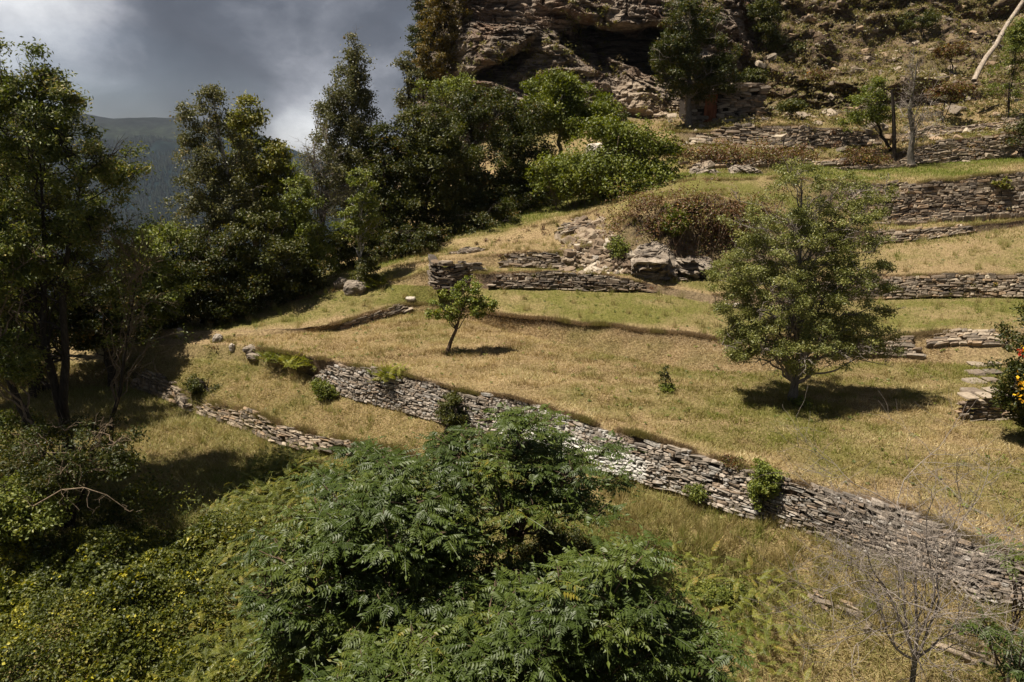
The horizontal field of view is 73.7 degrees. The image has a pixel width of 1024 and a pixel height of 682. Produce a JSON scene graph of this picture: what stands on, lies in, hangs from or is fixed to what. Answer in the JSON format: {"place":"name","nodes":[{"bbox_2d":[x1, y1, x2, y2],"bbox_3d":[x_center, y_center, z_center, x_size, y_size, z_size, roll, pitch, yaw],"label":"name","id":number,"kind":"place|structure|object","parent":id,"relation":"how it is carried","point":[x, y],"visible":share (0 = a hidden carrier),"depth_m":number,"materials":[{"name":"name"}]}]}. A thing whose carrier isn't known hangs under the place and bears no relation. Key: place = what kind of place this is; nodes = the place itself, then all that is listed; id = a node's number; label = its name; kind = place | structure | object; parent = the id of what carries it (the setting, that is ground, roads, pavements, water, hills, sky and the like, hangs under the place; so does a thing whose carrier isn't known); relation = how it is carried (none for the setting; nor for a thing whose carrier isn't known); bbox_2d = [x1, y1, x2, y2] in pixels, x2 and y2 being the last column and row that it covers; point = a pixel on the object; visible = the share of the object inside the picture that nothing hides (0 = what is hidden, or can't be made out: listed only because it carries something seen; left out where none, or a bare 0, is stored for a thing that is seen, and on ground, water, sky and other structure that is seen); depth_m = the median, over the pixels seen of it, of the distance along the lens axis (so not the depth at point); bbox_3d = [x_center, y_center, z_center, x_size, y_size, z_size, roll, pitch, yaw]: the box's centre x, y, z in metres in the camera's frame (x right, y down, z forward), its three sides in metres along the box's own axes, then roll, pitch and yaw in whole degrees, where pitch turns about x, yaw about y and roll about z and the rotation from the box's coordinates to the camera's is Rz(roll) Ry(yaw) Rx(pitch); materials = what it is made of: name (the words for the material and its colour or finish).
{"place":"outdoors","nodes":[
{"label":"outdoors","id":0,"kind":"place"},
{"bbox_2d":[0,104,381,313],"bbox_3d":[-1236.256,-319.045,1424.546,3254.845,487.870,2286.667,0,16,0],"label":"mountain","id":1,"kind":"structure","parent":0,"point":[143,126],"depth_m":2295.67,"materials":[{"name":"plant"}]},
{"bbox_2d":[0,124,366,317],"bbox_3d":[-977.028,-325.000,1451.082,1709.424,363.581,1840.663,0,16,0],"label":"forest","id":2,"kind":"object","parent":1,"relation":"on","point":[158,167],"visible":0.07,"depth_m":1569.14,"materials":[{"name":"plant"}]},
{"bbox_2d":[0,0,416,164],"label":"sky","id":3,"kind":"structure","parent":0,"point":[135,58],"materials":[{"name":"grey"}]},
{"bbox_2d":[0,0,1023,681],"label":"ground","id":4,"kind":"structure","parent":0,"point":[692,294],"depth_m":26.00,"materials":[{"name":"plant"}]},
{"bbox_2d":[0,212,61,477],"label":"ash tree","id":5,"kind":"object","parent":4,"relation":"on","point":[13,367],"visible":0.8,"depth_m":17.71,"materials":[{"name":"green plant"}]},
{"bbox_2d":[0,470,84,546],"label":"understory tree","id":6,"kind":"object","parent":4,"relation":"on","point":[19,514],"visible":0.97,"depth_m":15.90,"materials":[{"name":"green plant"}]},
{"bbox_2d":[0,249,107,399],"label":"broadleaf tree","id":7,"kind":"object","parent":4,"relation":"on","point":[74,316],"visible":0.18,"depth_m":24.72,"materials":[{"name":"green plant"}]},
{"bbox_2d":[0,92,112,253],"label":"broadleaf tree","id":8,"kind":"object","parent":4,"relation":"on","point":[70,198],"visible":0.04,"depth_m":25.40,"materials":[{"name":"green plant"}]},
{"bbox_2d":[0,412,150,529],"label":"understory tree","id":9,"kind":"object","parent":4,"relation":"on","point":[79,457],"visible":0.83,"depth_m":16.97,"materials":[{"name":"green plant"}]},
{"bbox_2d":[0,31,155,478],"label":"ash tree","id":10,"kind":"object","parent":4,"relation":"on","point":[49,86],"visible":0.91,"depth_m":17.84,"materials":[{"name":"green plant"}]},
{"bbox_2d":[50,274,164,387],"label":"broadleaf tree","id":11,"kind":"object","parent":4,"relation":"on","point":[88,344],"visible":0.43,"depth_m":25.58,"materials":[{"name":"green plant"}]},
{"bbox_2d":[79,193,201,464],"bbox_3d":[-10.709,0.083,19.680,3.516,8.505,2.985,0,16,0],"label":"broadleaf tree","id":12,"kind":"object","parent":4,"relation":"on","point":[129,327],"visible":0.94,"depth_m":19.32,"materials":[{"name":"green plant"}]},
{"bbox_2d":[106,226,195,342],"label":"broadleaf tree","id":13,"kind":"object","parent":4,"relation":"on","point":[168,284],"visible":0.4,"depth_m":27.14,"materials":[{"name":"green plant"}]},
{"bbox_2d":[130,368,194,411],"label":"dry stone wall","id":14,"kind":"structure","parent":4,"relation":"on","point":[182,400],"depth_m":26.14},
{"bbox_2d":[138,215,213,323],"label":"broadleaf tree","id":15,"kind":"object","parent":4,"relation":"on","point":[168,230],"visible":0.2,"depth_m":28.81,"materials":[{"name":"green plant"}]},
{"bbox_2d":[156,81,268,284],"bbox_3d":[-13.272,-6.212,30.448,5.486,10.174,3.718,0,16,0],"label":"birch tree","id":16,"kind":"object","parent":4,"relation":"on","point":[211,204],"visible":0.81,"depth_m":29.70,"materials":[{"name":"green plant"}]},
{"bbox_2d":[160,223,273,322],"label":"broadleaf tree","id":17,"kind":"object","parent":4,"relation":"on","point":[214,282],"visible":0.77,"depth_m":28.75,"materials":[{"name":"green plant"}]},
{"bbox_2d":[185,286,268,325],"bbox_3d":[-12.536,-1.459,29.299,3.752,2.009,2.619,0,16,0],"label":"bush","id":18,"kind":"object","parent":4,"relation":"on","point":[213,306],"visible":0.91,"depth_m":28.77,"materials":[{"name":"green plant"}]},
{"bbox_2d":[203,90,308,254],"bbox_3d":[-12.229,-6.557,32.779,5.565,10.438,4.787,0,16,0],"label":"ash tree","id":19,"kind":"object","parent":4,"relation":"on","point":[275,157],"visible":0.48,"depth_m":31.66,"materials":[{"name":"green plant"}]},
{"bbox_2d":[217,207,315,307],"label":"broadleaf tree","id":20,"kind":"object","parent":4,"relation":"on","point":[271,256],"visible":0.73,"depth_m":29.62,"materials":[{"name":"green plant"}]},
{"bbox_2d":[237,537,348,681],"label":"ailanthus tree","id":21,"kind":"object","parent":4,"relation":"on","point":[282,642],"visible":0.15,"depth_m":13.42,"materials":[{"name":"green plant"}]},
{"bbox_2d":[195,403,396,456],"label":"dry stone wall","id":22,"kind":"structure","parent":4,"relation":"on","point":[301,440],"depth_m":22.67,"materials":[{"name":"stone"}]},
{"bbox_2d":[265,253,339,304],"bbox_3d":[-9.975,-2.723,31.526,4.157,2.556,3.238,0,16,0],"label":"bush","id":23,"kind":"object","parent":4,"relation":"on","point":[317,283],"visible":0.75,"depth_m":31.09,"materials":[{"name":"green plant"}]},
{"bbox_2d":[267,159,345,278],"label":"broadleaf tree","id":24,"kind":"object","parent":4,"relation":"on","point":[304,225],"visible":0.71,"depth_m":31.34,"materials":[{"name":"green plant"}]},
{"bbox_2d":[0,464,644,681],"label":"bramble undergrowth","id":25,"kind":"object","parent":4,"relation":"on","point":[141,573],"visible":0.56,"depth_m":15.21,"materials":[{"name":"green plant"}]},
{"bbox_2d":[293,107,354,277],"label":"bare tree","id":26,"kind":"object","parent":4,"relation":"on","point":[328,183],"visible":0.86,"depth_m":33.86,"materials":[{"name":"grey plant"}]},
{"bbox_2d":[312,226,380,272],"bbox_3d":[-8.617,-4.699,35.247,4.159,2.905,3.234,0,16,0],"label":"bush","id":27,"kind":"object","parent":4,"relation":"on","point":[346,252],"visible":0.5,"depth_m":34.85,"materials":[{"name":"green plant"}]},
{"bbox_2d":[310,28,385,258],"bbox_3d":[-8.616,-10.232,36.573,4.389,12.584,4.042,0,16,0],"label":"birch tree","id":28,"kind":"object","parent":4,"relation":"on","point":[351,94],"visible":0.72,"depth_m":35.65,"materials":[{"name":"green plant"}]},
{"bbox_2d":[280,436,435,511],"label":"ailanthus tree","id":29,"kind":"object","parent":4,"relation":"on","point":[328,475],"visible":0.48,"depth_m":17.21,"materials":[{"name":"green plant"}]},
{"bbox_2d":[329,167,391,279],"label":"young tree","id":30,"kind":"object","parent":4,"relation":"on","point":[359,224],"visible":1,"depth_m":30.86,"materials":[{"name":"green plant"}]},
{"bbox_2d":[347,249,381,283],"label":"bush","id":31,"kind":"object","parent":4,"relation":"on","point":[370,262],"visible":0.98,"depth_m":30.94,"materials":[{"name":"green plant"}]},
{"bbox_2d":[337,304,412,329],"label":"dry stone wall","id":32,"kind":"structure","parent":4,"relation":"on","point":[399,309],"depth_m":29.04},
{"bbox_2d":[221,452,548,681],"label":"ailanthus tree","id":33,"kind":"object","parent":4,"relation":"on","point":[398,546],"visible":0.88,"depth_m":12.69,"materials":[{"name":"green plant"}]},
{"bbox_2d":[343,119,443,250],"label":"broadleaf tree","id":34,"kind":"object","parent":4,"relation":"on","point":[382,163],"visible":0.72,"depth_m":35.32,"materials":[{"name":"green plant"}]},
{"bbox_2d":[363,222,453,262],"bbox_3d":[-5.237,-5.054,34.949,4.960,2.169,3.434,0,16,0],"label":"bush","id":35,"kind":"object","parent":4,"relation":"on","point":[405,243],"visible":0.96,"depth_m":34.59,"materials":[{"name":"green plant"}]},
{"bbox_2d":[292,588,552,681],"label":"ailanthus tree","id":36,"kind":"object","parent":4,"relation":"on","point":[401,657],"visible":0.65,"depth_m":11.16,"materials":[{"name":"green plant"}]},
{"bbox_2d":[374,84,488,240],"bbox_3d":[-4.668,-9.345,36.716,6.471,8.454,5.455,-9,19,-28],"label":"broadleaf tree","id":37,"kind":"object","parent":4,"relation":"on","point":[437,155],"visible":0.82,"depth_m":35.88,"materials":[{"name":"green plant"}]},
{"bbox_2d":[432,389,473,434],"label":"bush","id":38,"kind":"object","parent":4,"relation":"on","point":[453,398],"visible":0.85,"depth_m":21.02,"materials":[{"name":"green plant"}]},
{"bbox_2d":[427,254,486,290],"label":"dry stone wall","id":39,"kind":"structure","parent":4,"relation":"on","point":[453,274],"depth_m":29.72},
{"bbox_2d":[424,275,499,350],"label":"fruit tree","id":40,"kind":"object","parent":4,"relation":"on","point":[474,305],"visible":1,"depth_m":24.23,"materials":[{"name":"green plant"}]},
{"bbox_2d":[436,197,521,236],"bbox_3d":[-1.842,-6.406,36.660,4.919,2.688,3.726,0,16,0],"label":"bush","id":41,"kind":"object","parent":4,"relation":"on","point":[477,218],"visible":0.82,"depth_m":36.33,"materials":[{"name":"green plant"}]},
{"bbox_2d":[434,82,541,216],"bbox_3d":[-1.667,-10.463,39.647,6.820,8.710,6.228,0,16,0],"label":"broadleaf tree","id":42,"kind":"object","parent":4,"relation":"on","point":[484,181],"visible":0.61,"depth_m":38.69,"materials":[{"name":"green plant"}]},
{"bbox_2d":[171,414,818,681],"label":"bracken","id":43,"kind":"object","parent":4,"relation":"on","point":[238,501],"visible":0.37,"depth_m":15.24,"materials":[{"name":"green plant"}]},
{"bbox_2d":[482,92,561,204],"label":"broadleaf tree","id":44,"kind":"object","parent":4,"relation":"on","point":[536,108],"visible":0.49,"depth_m":39.69,"materials":[{"name":"green plant"}]},
{"bbox_2d":[403,402,644,568],"bbox_3d":[0.172,3.919,14.828,5.508,5.479,4.083,0,16,0],"label":"ailanthus tree","id":45,"kind":"object","parent":4,"relation":"on","point":[553,479],"visible":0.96,"depth_m":13.86,"materials":[{"name":"green plant"}]},
{"bbox_2d":[504,183,553,213],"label":"bush","id":46,"kind":"object","parent":4,"relation":"on","point":[535,201],"visible":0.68,"depth_m":38.91,"materials":[{"name":"green plant"}]},
{"bbox_2d":[498,251,566,268],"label":"dry stone wall","id":47,"kind":"structure","parent":4,"relation":"on","point":[551,258],"depth_m":30.51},
{"bbox_2d":[512,515,602,578],"bbox_3d":[0.973,4.978,16.548,2.561,1.421,1.855,0,16,0],"label":"bush","id":48,"kind":"object","parent":4,"relation":"on","point":[546,541],"visible":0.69,"depth_m":16.30,"materials":[{"name":"green plant"}]},
{"bbox_2d":[502,66,626,155],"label":"broadleaf tree","id":49,"kind":"object","parent":4,"relation":"on","point":[565,96],"visible":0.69,"depth_m":42.79,"materials":[{"name":"green plant"}]},
{"bbox_2d":[486,270,655,292],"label":"dry stone wall","id":50,"kind":"structure","parent":4,"relation":"on","point":[603,282],"depth_m":29.16,"materials":[{"name":"stone"}]},
{"bbox_2d":[153,99,1023,334],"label":"terrace grass","id":51,"kind":"structure","parent":4,"relation":"on","point":[1006,163],"depth_m":35.02,"materials":[{"name":"plant"}]},
{"bbox_2d":[415,524,765,681],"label":"ailanthus tree","id":52,"kind":"object","parent":4,"relation":"on","point":[596,628],"visible":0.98,"depth_m":10.86,"materials":[{"name":"green plant"}]},
{"bbox_2d":[163,182,1023,681],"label":"tussocks","id":53,"kind":"object","parent":4,"relation":"on","point":[705,530],"visible":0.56,"depth_m":15.96,"materials":[{"name":"beige plant"}]},
{"bbox_2d":[554,215,641,275],"bbox_3d":[4.348,-4.487,31.843,4.854,2.142,6.218,0,16,0],"label":"rubble","id":54,"kind":"object","parent":4,"relation":"on","point":[590,233],"visible":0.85,"depth_m":30.34,"materials":[{"name":"stone"}]},
{"bbox_2d":[187,127,1020,612],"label":"wall grass","id":55,"kind":"structure","parent":4,"relation":"on","point":[657,287],"depth_m":30.41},
{"bbox_2d":[522,107,688,209],"bbox_3d":[5.063,-9.829,37.167,9.046,5.511,5.840,0,16,0],"label":"bramble thicket","id":56,"kind":"object","parent":4,"relation":"on","point":[593,176],"visible":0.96,"depth_m":36.47,"materials":[{"name":"green plant"}]},
{"bbox_2d":[203,119,1016,580],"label":"wall weeds","id":57,"kind":"object","parent":4,"relation":"on","point":[533,275],"depth_m":33.83,"materials":[{"name":"green plant"}]},
{"bbox_2d":[197,190,1023,650],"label":"meadow weeds","id":58,"kind":"object","parent":4,"relation":"on","point":[723,370],"visible":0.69,"depth_m":22.97,"materials":[{"name":"green plant"}]},
{"bbox_2d":[208,121,1023,564],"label":"dry fringe","id":59,"kind":"object","parent":4,"relation":"on","point":[640,433],"visible":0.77,"depth_m":24.71,"materials":[{"name":"brown plant"}]},
{"bbox_2d":[315,304,952,371],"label":"bank grass","id":60,"kind":"structure","parent":4,"relation":"on","point":[680,350],"depth_m":24.36,"materials":[{"name":"plant"}]},
{"bbox_2d":[630,241,677,280],"bbox_3d":[6.165,-3.268,29.641,2.152,1.860,1.900,0,16,0],"label":"rock outcrop","id":61,"kind":"object","parent":4,"relation":"on","point":[652,260],"visible":0.82,"depth_m":29.32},
{"bbox_2d":[311,363,1023,607],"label":"dry stone wall","id":62,"kind":"structure","parent":4,"relation":"on","point":[661,466],"depth_m":16.63,"materials":[{"name":"stone"}]},
{"bbox_2d":[659,203,691,238],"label":"bush","id":63,"kind":"object","parent":4,"relation":"on","point":[682,229],"visible":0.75,"depth_m":30.09,"materials":[{"name":"green plant"}]},
{"bbox_2d":[667,255,716,280],"bbox_3d":[7.807,-3.116,30.070,2.541,1.181,2.014,0,16,0],"label":"rock outcrop","id":64,"kind":"object","parent":4,"relation":"on","point":[687,266],"visible":0.59,"depth_m":29.71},
{"bbox_2d":[580,174,805,268],"bbox_3d":[8.324,-5.065,31.413,10.334,5.209,6.099,0,16,0],"label":"bramble thicket","id":65,"kind":"object","parent":4,"relation":"on","point":[701,218],"visible":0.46,"depth_m":30.57,"materials":[{"name":"brown plant"}]},
{"bbox_2d":[648,0,752,127],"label":"broadleaf tree","id":66,"kind":"object","parent":4,"relation":"on","point":[711,75],"visible":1,"depth_m":44.90,"materials":[{"name":"green plant"}]},
{"bbox_2d":[421,0,1023,158],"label":"scrub","id":67,"kind":"object","parent":4,"relation":"on","point":[896,73],"visible":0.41,"depth_m":56.68,"materials":[{"name":"plant"}]},
{"bbox_2d":[687,577,758,612],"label":"bush","id":68,"kind":"object","parent":4,"relation":"on","point":[725,590],"visible":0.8,"depth_m":14.54,"materials":[{"name":"green plant"}]},
{"bbox_2d":[679,82,771,123],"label":"stone hut","id":69,"kind":"object","parent":4,"relation":"on","point":[746,101],"visible":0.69,"depth_m":47.46,"materials":[{"name":"grey stone"}]},
{"bbox_2d":[664,134,824,167],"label":"bramble thicket","id":70,"kind":"object","parent":4,"relation":"on","point":[774,154],"visible":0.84,"depth_m":40.64,"materials":[{"name":"brown plant"}]},
{"bbox_2d":[745,456,787,518],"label":"bush","id":71,"kind":"object","parent":4,"relation":"on","point":[763,485],"visible":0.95,"depth_m":15.43,"materials":[{"name":"green plant"}]},
{"bbox_2d":[745,0,788,50],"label":"bush","id":72,"kind":"object","parent":4,"relation":"on","point":[761,7],"visible":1,"depth_m":59.92,"materials":[{"name":"green plant"}]},
{"bbox_2d":[687,153,868,168],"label":"dry stone wall","id":73,"kind":"structure","parent":4,"relation":"on","point":[833,162],"depth_m":41.29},
{"bbox_2d":[689,123,881,148],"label":"dry stone wall","id":74,"kind":"structure","parent":4,"relation":"on","point":[795,134],"depth_m":44.16,"materials":[{"name":"stone"}]},
{"bbox_2d":[700,155,909,401],"bbox_3d":[8.387,-1.538,19.488,6.079,7.374,4.483,0,16,0],"label":"deciduous tree","id":75,"kind":"object","parent":4,"relation":"on","point":[794,320],"visible":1,"depth_m":18.98,"materials":[{"name":"green plant"}]},
{"bbox_2d":[666,0,1023,169],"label":"scree","id":76,"kind":"structure","parent":4,"relation":"on","point":[708,165],"depth_m":54.89,"materials":[{"name":"stone"}]},
{"bbox_2d":[836,145,893,165],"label":"bush","id":77,"kind":"object","parent":4,"relation":"on","point":[866,155],"visible":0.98,"depth_m":42.29,"materials":[{"name":"brown plant"}]},
{"bbox_2d":[835,69,899,151],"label":"tree","id":78,"kind":"object","parent":4,"relation":"on","point":[874,112],"visible":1,"depth_m":43.37,"materials":[{"name":"green plant"}]},
{"bbox_2d":[731,387,1023,681],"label":"bare tree","id":79,"kind":"object","parent":4,"relation":"on","point":[915,652],"visible":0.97,"depth_m":10.32,"materials":[{"name":"grey plant"}]},
{"bbox_2d":[831,335,926,359],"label":"dry stone wall","id":80,"kind":"structure","parent":4,"relation":"on","point":[913,350],"depth_m":24.11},
{"bbox_2d":[792,273,1023,302],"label":"dry stone wall","id":81,"kind":"structure","parent":4,"relation":"on","point":[956,281],"depth_m":29.06,"materials":[{"name":"stone"}]},
{"bbox_2d":[894,7,941,38],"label":"bush","id":82,"kind":"object","parent":4,"relation":"on","point":[929,18],"visible":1,"depth_m":63.76,"materials":[{"name":"green plant"}]},
{"bbox_2d":[865,224,977,243],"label":"dry stone wall","id":83,"kind":"structure","parent":4,"relation":"on","point":[913,234],"depth_m":33.84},
{"bbox_2d":[888,47,955,164],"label":"bare tree","id":84,"kind":"object","parent":4,"relation":"on","point":[913,134],"visible":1,"depth_m":41.73,"materials":[{"name":"grey plant"}]},
{"bbox_2d":[842,172,1023,220],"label":"dry stone wall","id":85,"kind":"structure","parent":4,"relation":"on","point":[960,193],"depth_m":36.38,"materials":[{"name":"stone"}]},
{"bbox_2d":[874,211,1023,225],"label":"dry stone wall","id":86,"kind":"structure","parent":4,"relation":"on","point":[985,216],"depth_m":35.78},
{"bbox_2d":[922,78,978,122],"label":"bush","id":87,"kind":"object","parent":4,"relation":"on","point":[957,89],"visible":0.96,"depth_m":48.34,"materials":[{"name":"brown plant"}]},
{"bbox_2d":[931,38,971,70],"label":"bush","id":88,"kind":"object","parent":4,"relation":"on","point":[956,49],"visible":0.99,"depth_m":57.01,"materials":[{"name":"brown plant"}]},
{"bbox_2d":[899,132,1023,164],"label":"dry stone wall","id":89,"kind":"structure","parent":4,"relation":"on","point":[941,152],"depth_m":43.92,"materials":[{"name":"stone"}]},
{"bbox_2d":[901,116,1023,141],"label":"dry stone wall","id":90,"kind":"structure","parent":4,"relation":"on","point":[972,127],"depth_m":47.66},
{"bbox_2d":[925,328,1011,348],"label":"dry stone wall","id":91,"kind":"structure","parent":4,"relation":"on","point":[981,337],"depth_m":24.20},
{"bbox_2d":[931,631,1016,673],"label":"dry stone wall","id":92,"kind":"structure","parent":4,"relation":"on","point":[970,653],"depth_m":12.42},
{"bbox_2d":[938,592,1023,681],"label":"ailanthus tree","id":93,"kind":"object","parent":4,"relation":"on","point":[1018,672],"visible":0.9,"depth_m":10.01,"materials":[{"name":"green plant"}]},
{"bbox_2d":[960,361,1003,395],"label":"stone steps","id":94,"kind":"structure","parent":4,"relation":"on","point":[972,390],"depth_m":21.82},
{"bbox_2d":[954,391,1016,420],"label":"dry stone wall","id":95,"kind":"structure","parent":4,"relation":"on","point":[984,411],"depth_m":18.70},
{"bbox_2d":[968,528,1023,681],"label":"ailanthus tree","id":96,"kind":"object","parent":4,"relation":"on","point":[1013,569],"visible":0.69,"depth_m":11.22,"materials":[{"name":"green plant"}]},
{"bbox_2d":[971,0,1023,82],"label":"leaning dead trunk","id":97,"kind":"object","parent":4,"relation":"on","point":[981,65],"visible":0.95,"depth_m":50.72,"materials":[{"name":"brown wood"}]},
{"bbox_2d":[980,11,1023,117],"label":"tree","id":98,"kind":"object","parent":4,"relation":"on","point":[1015,34],"visible":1,"depth_m":48.19,"materials":[{"name":"green plant"}]},
{"bbox_2d":[982,298,1023,428],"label":"flowering bush","id":99,"kind":"object","parent":4,"relation":"on","point":[1011,383],"visible":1,"depth_m":16.93,"materials":[{"name":"green plant"}]},
{"bbox_2d":[416,0,785,156],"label":"cliff","id":100,"kind":"structure","parent":0,"point":[634,32],"depth_m":55.22,"materials":[{"name":"stone"}]},
{"bbox_2d":[386,50,426,122],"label":"cliff tree","id":101,"kind":"object","parent":100,"relation":"on","point":[408,66],"visible":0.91,"depth_m":55.97,"materials":[{"name":"green plant"}]},
{"bbox_2d":[400,0,442,101],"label":"cliff tree","id":102,"kind":"object","parent":100,"relation":"on","point":[413,37],"visible":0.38,"depth_m":60.65,"materials":[{"name":"green plant"}]},
{"bbox_2d":[411,0,472,80],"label":"cliff tree","id":103,"kind":"object","parent":100,"relation":"on","point":[450,20],"visible":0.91,"depth_m":56.70,"materials":[{"name":"green plant"}]},
{"bbox_2d":[410,72,482,111],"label":"cliff tree","id":104,"kind":"object","parent":100,"relation":"on","point":[457,82],"visible":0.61,"depth_m":52.82,"materials":[{"name":"green plant"}]},
{"bbox_2d":[211,310,1023,549],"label":"mown grass","id":105,"kind":"structure","parent":0,"point":[555,356],"depth_m":20.44,"materials":[{"name":"plant"}]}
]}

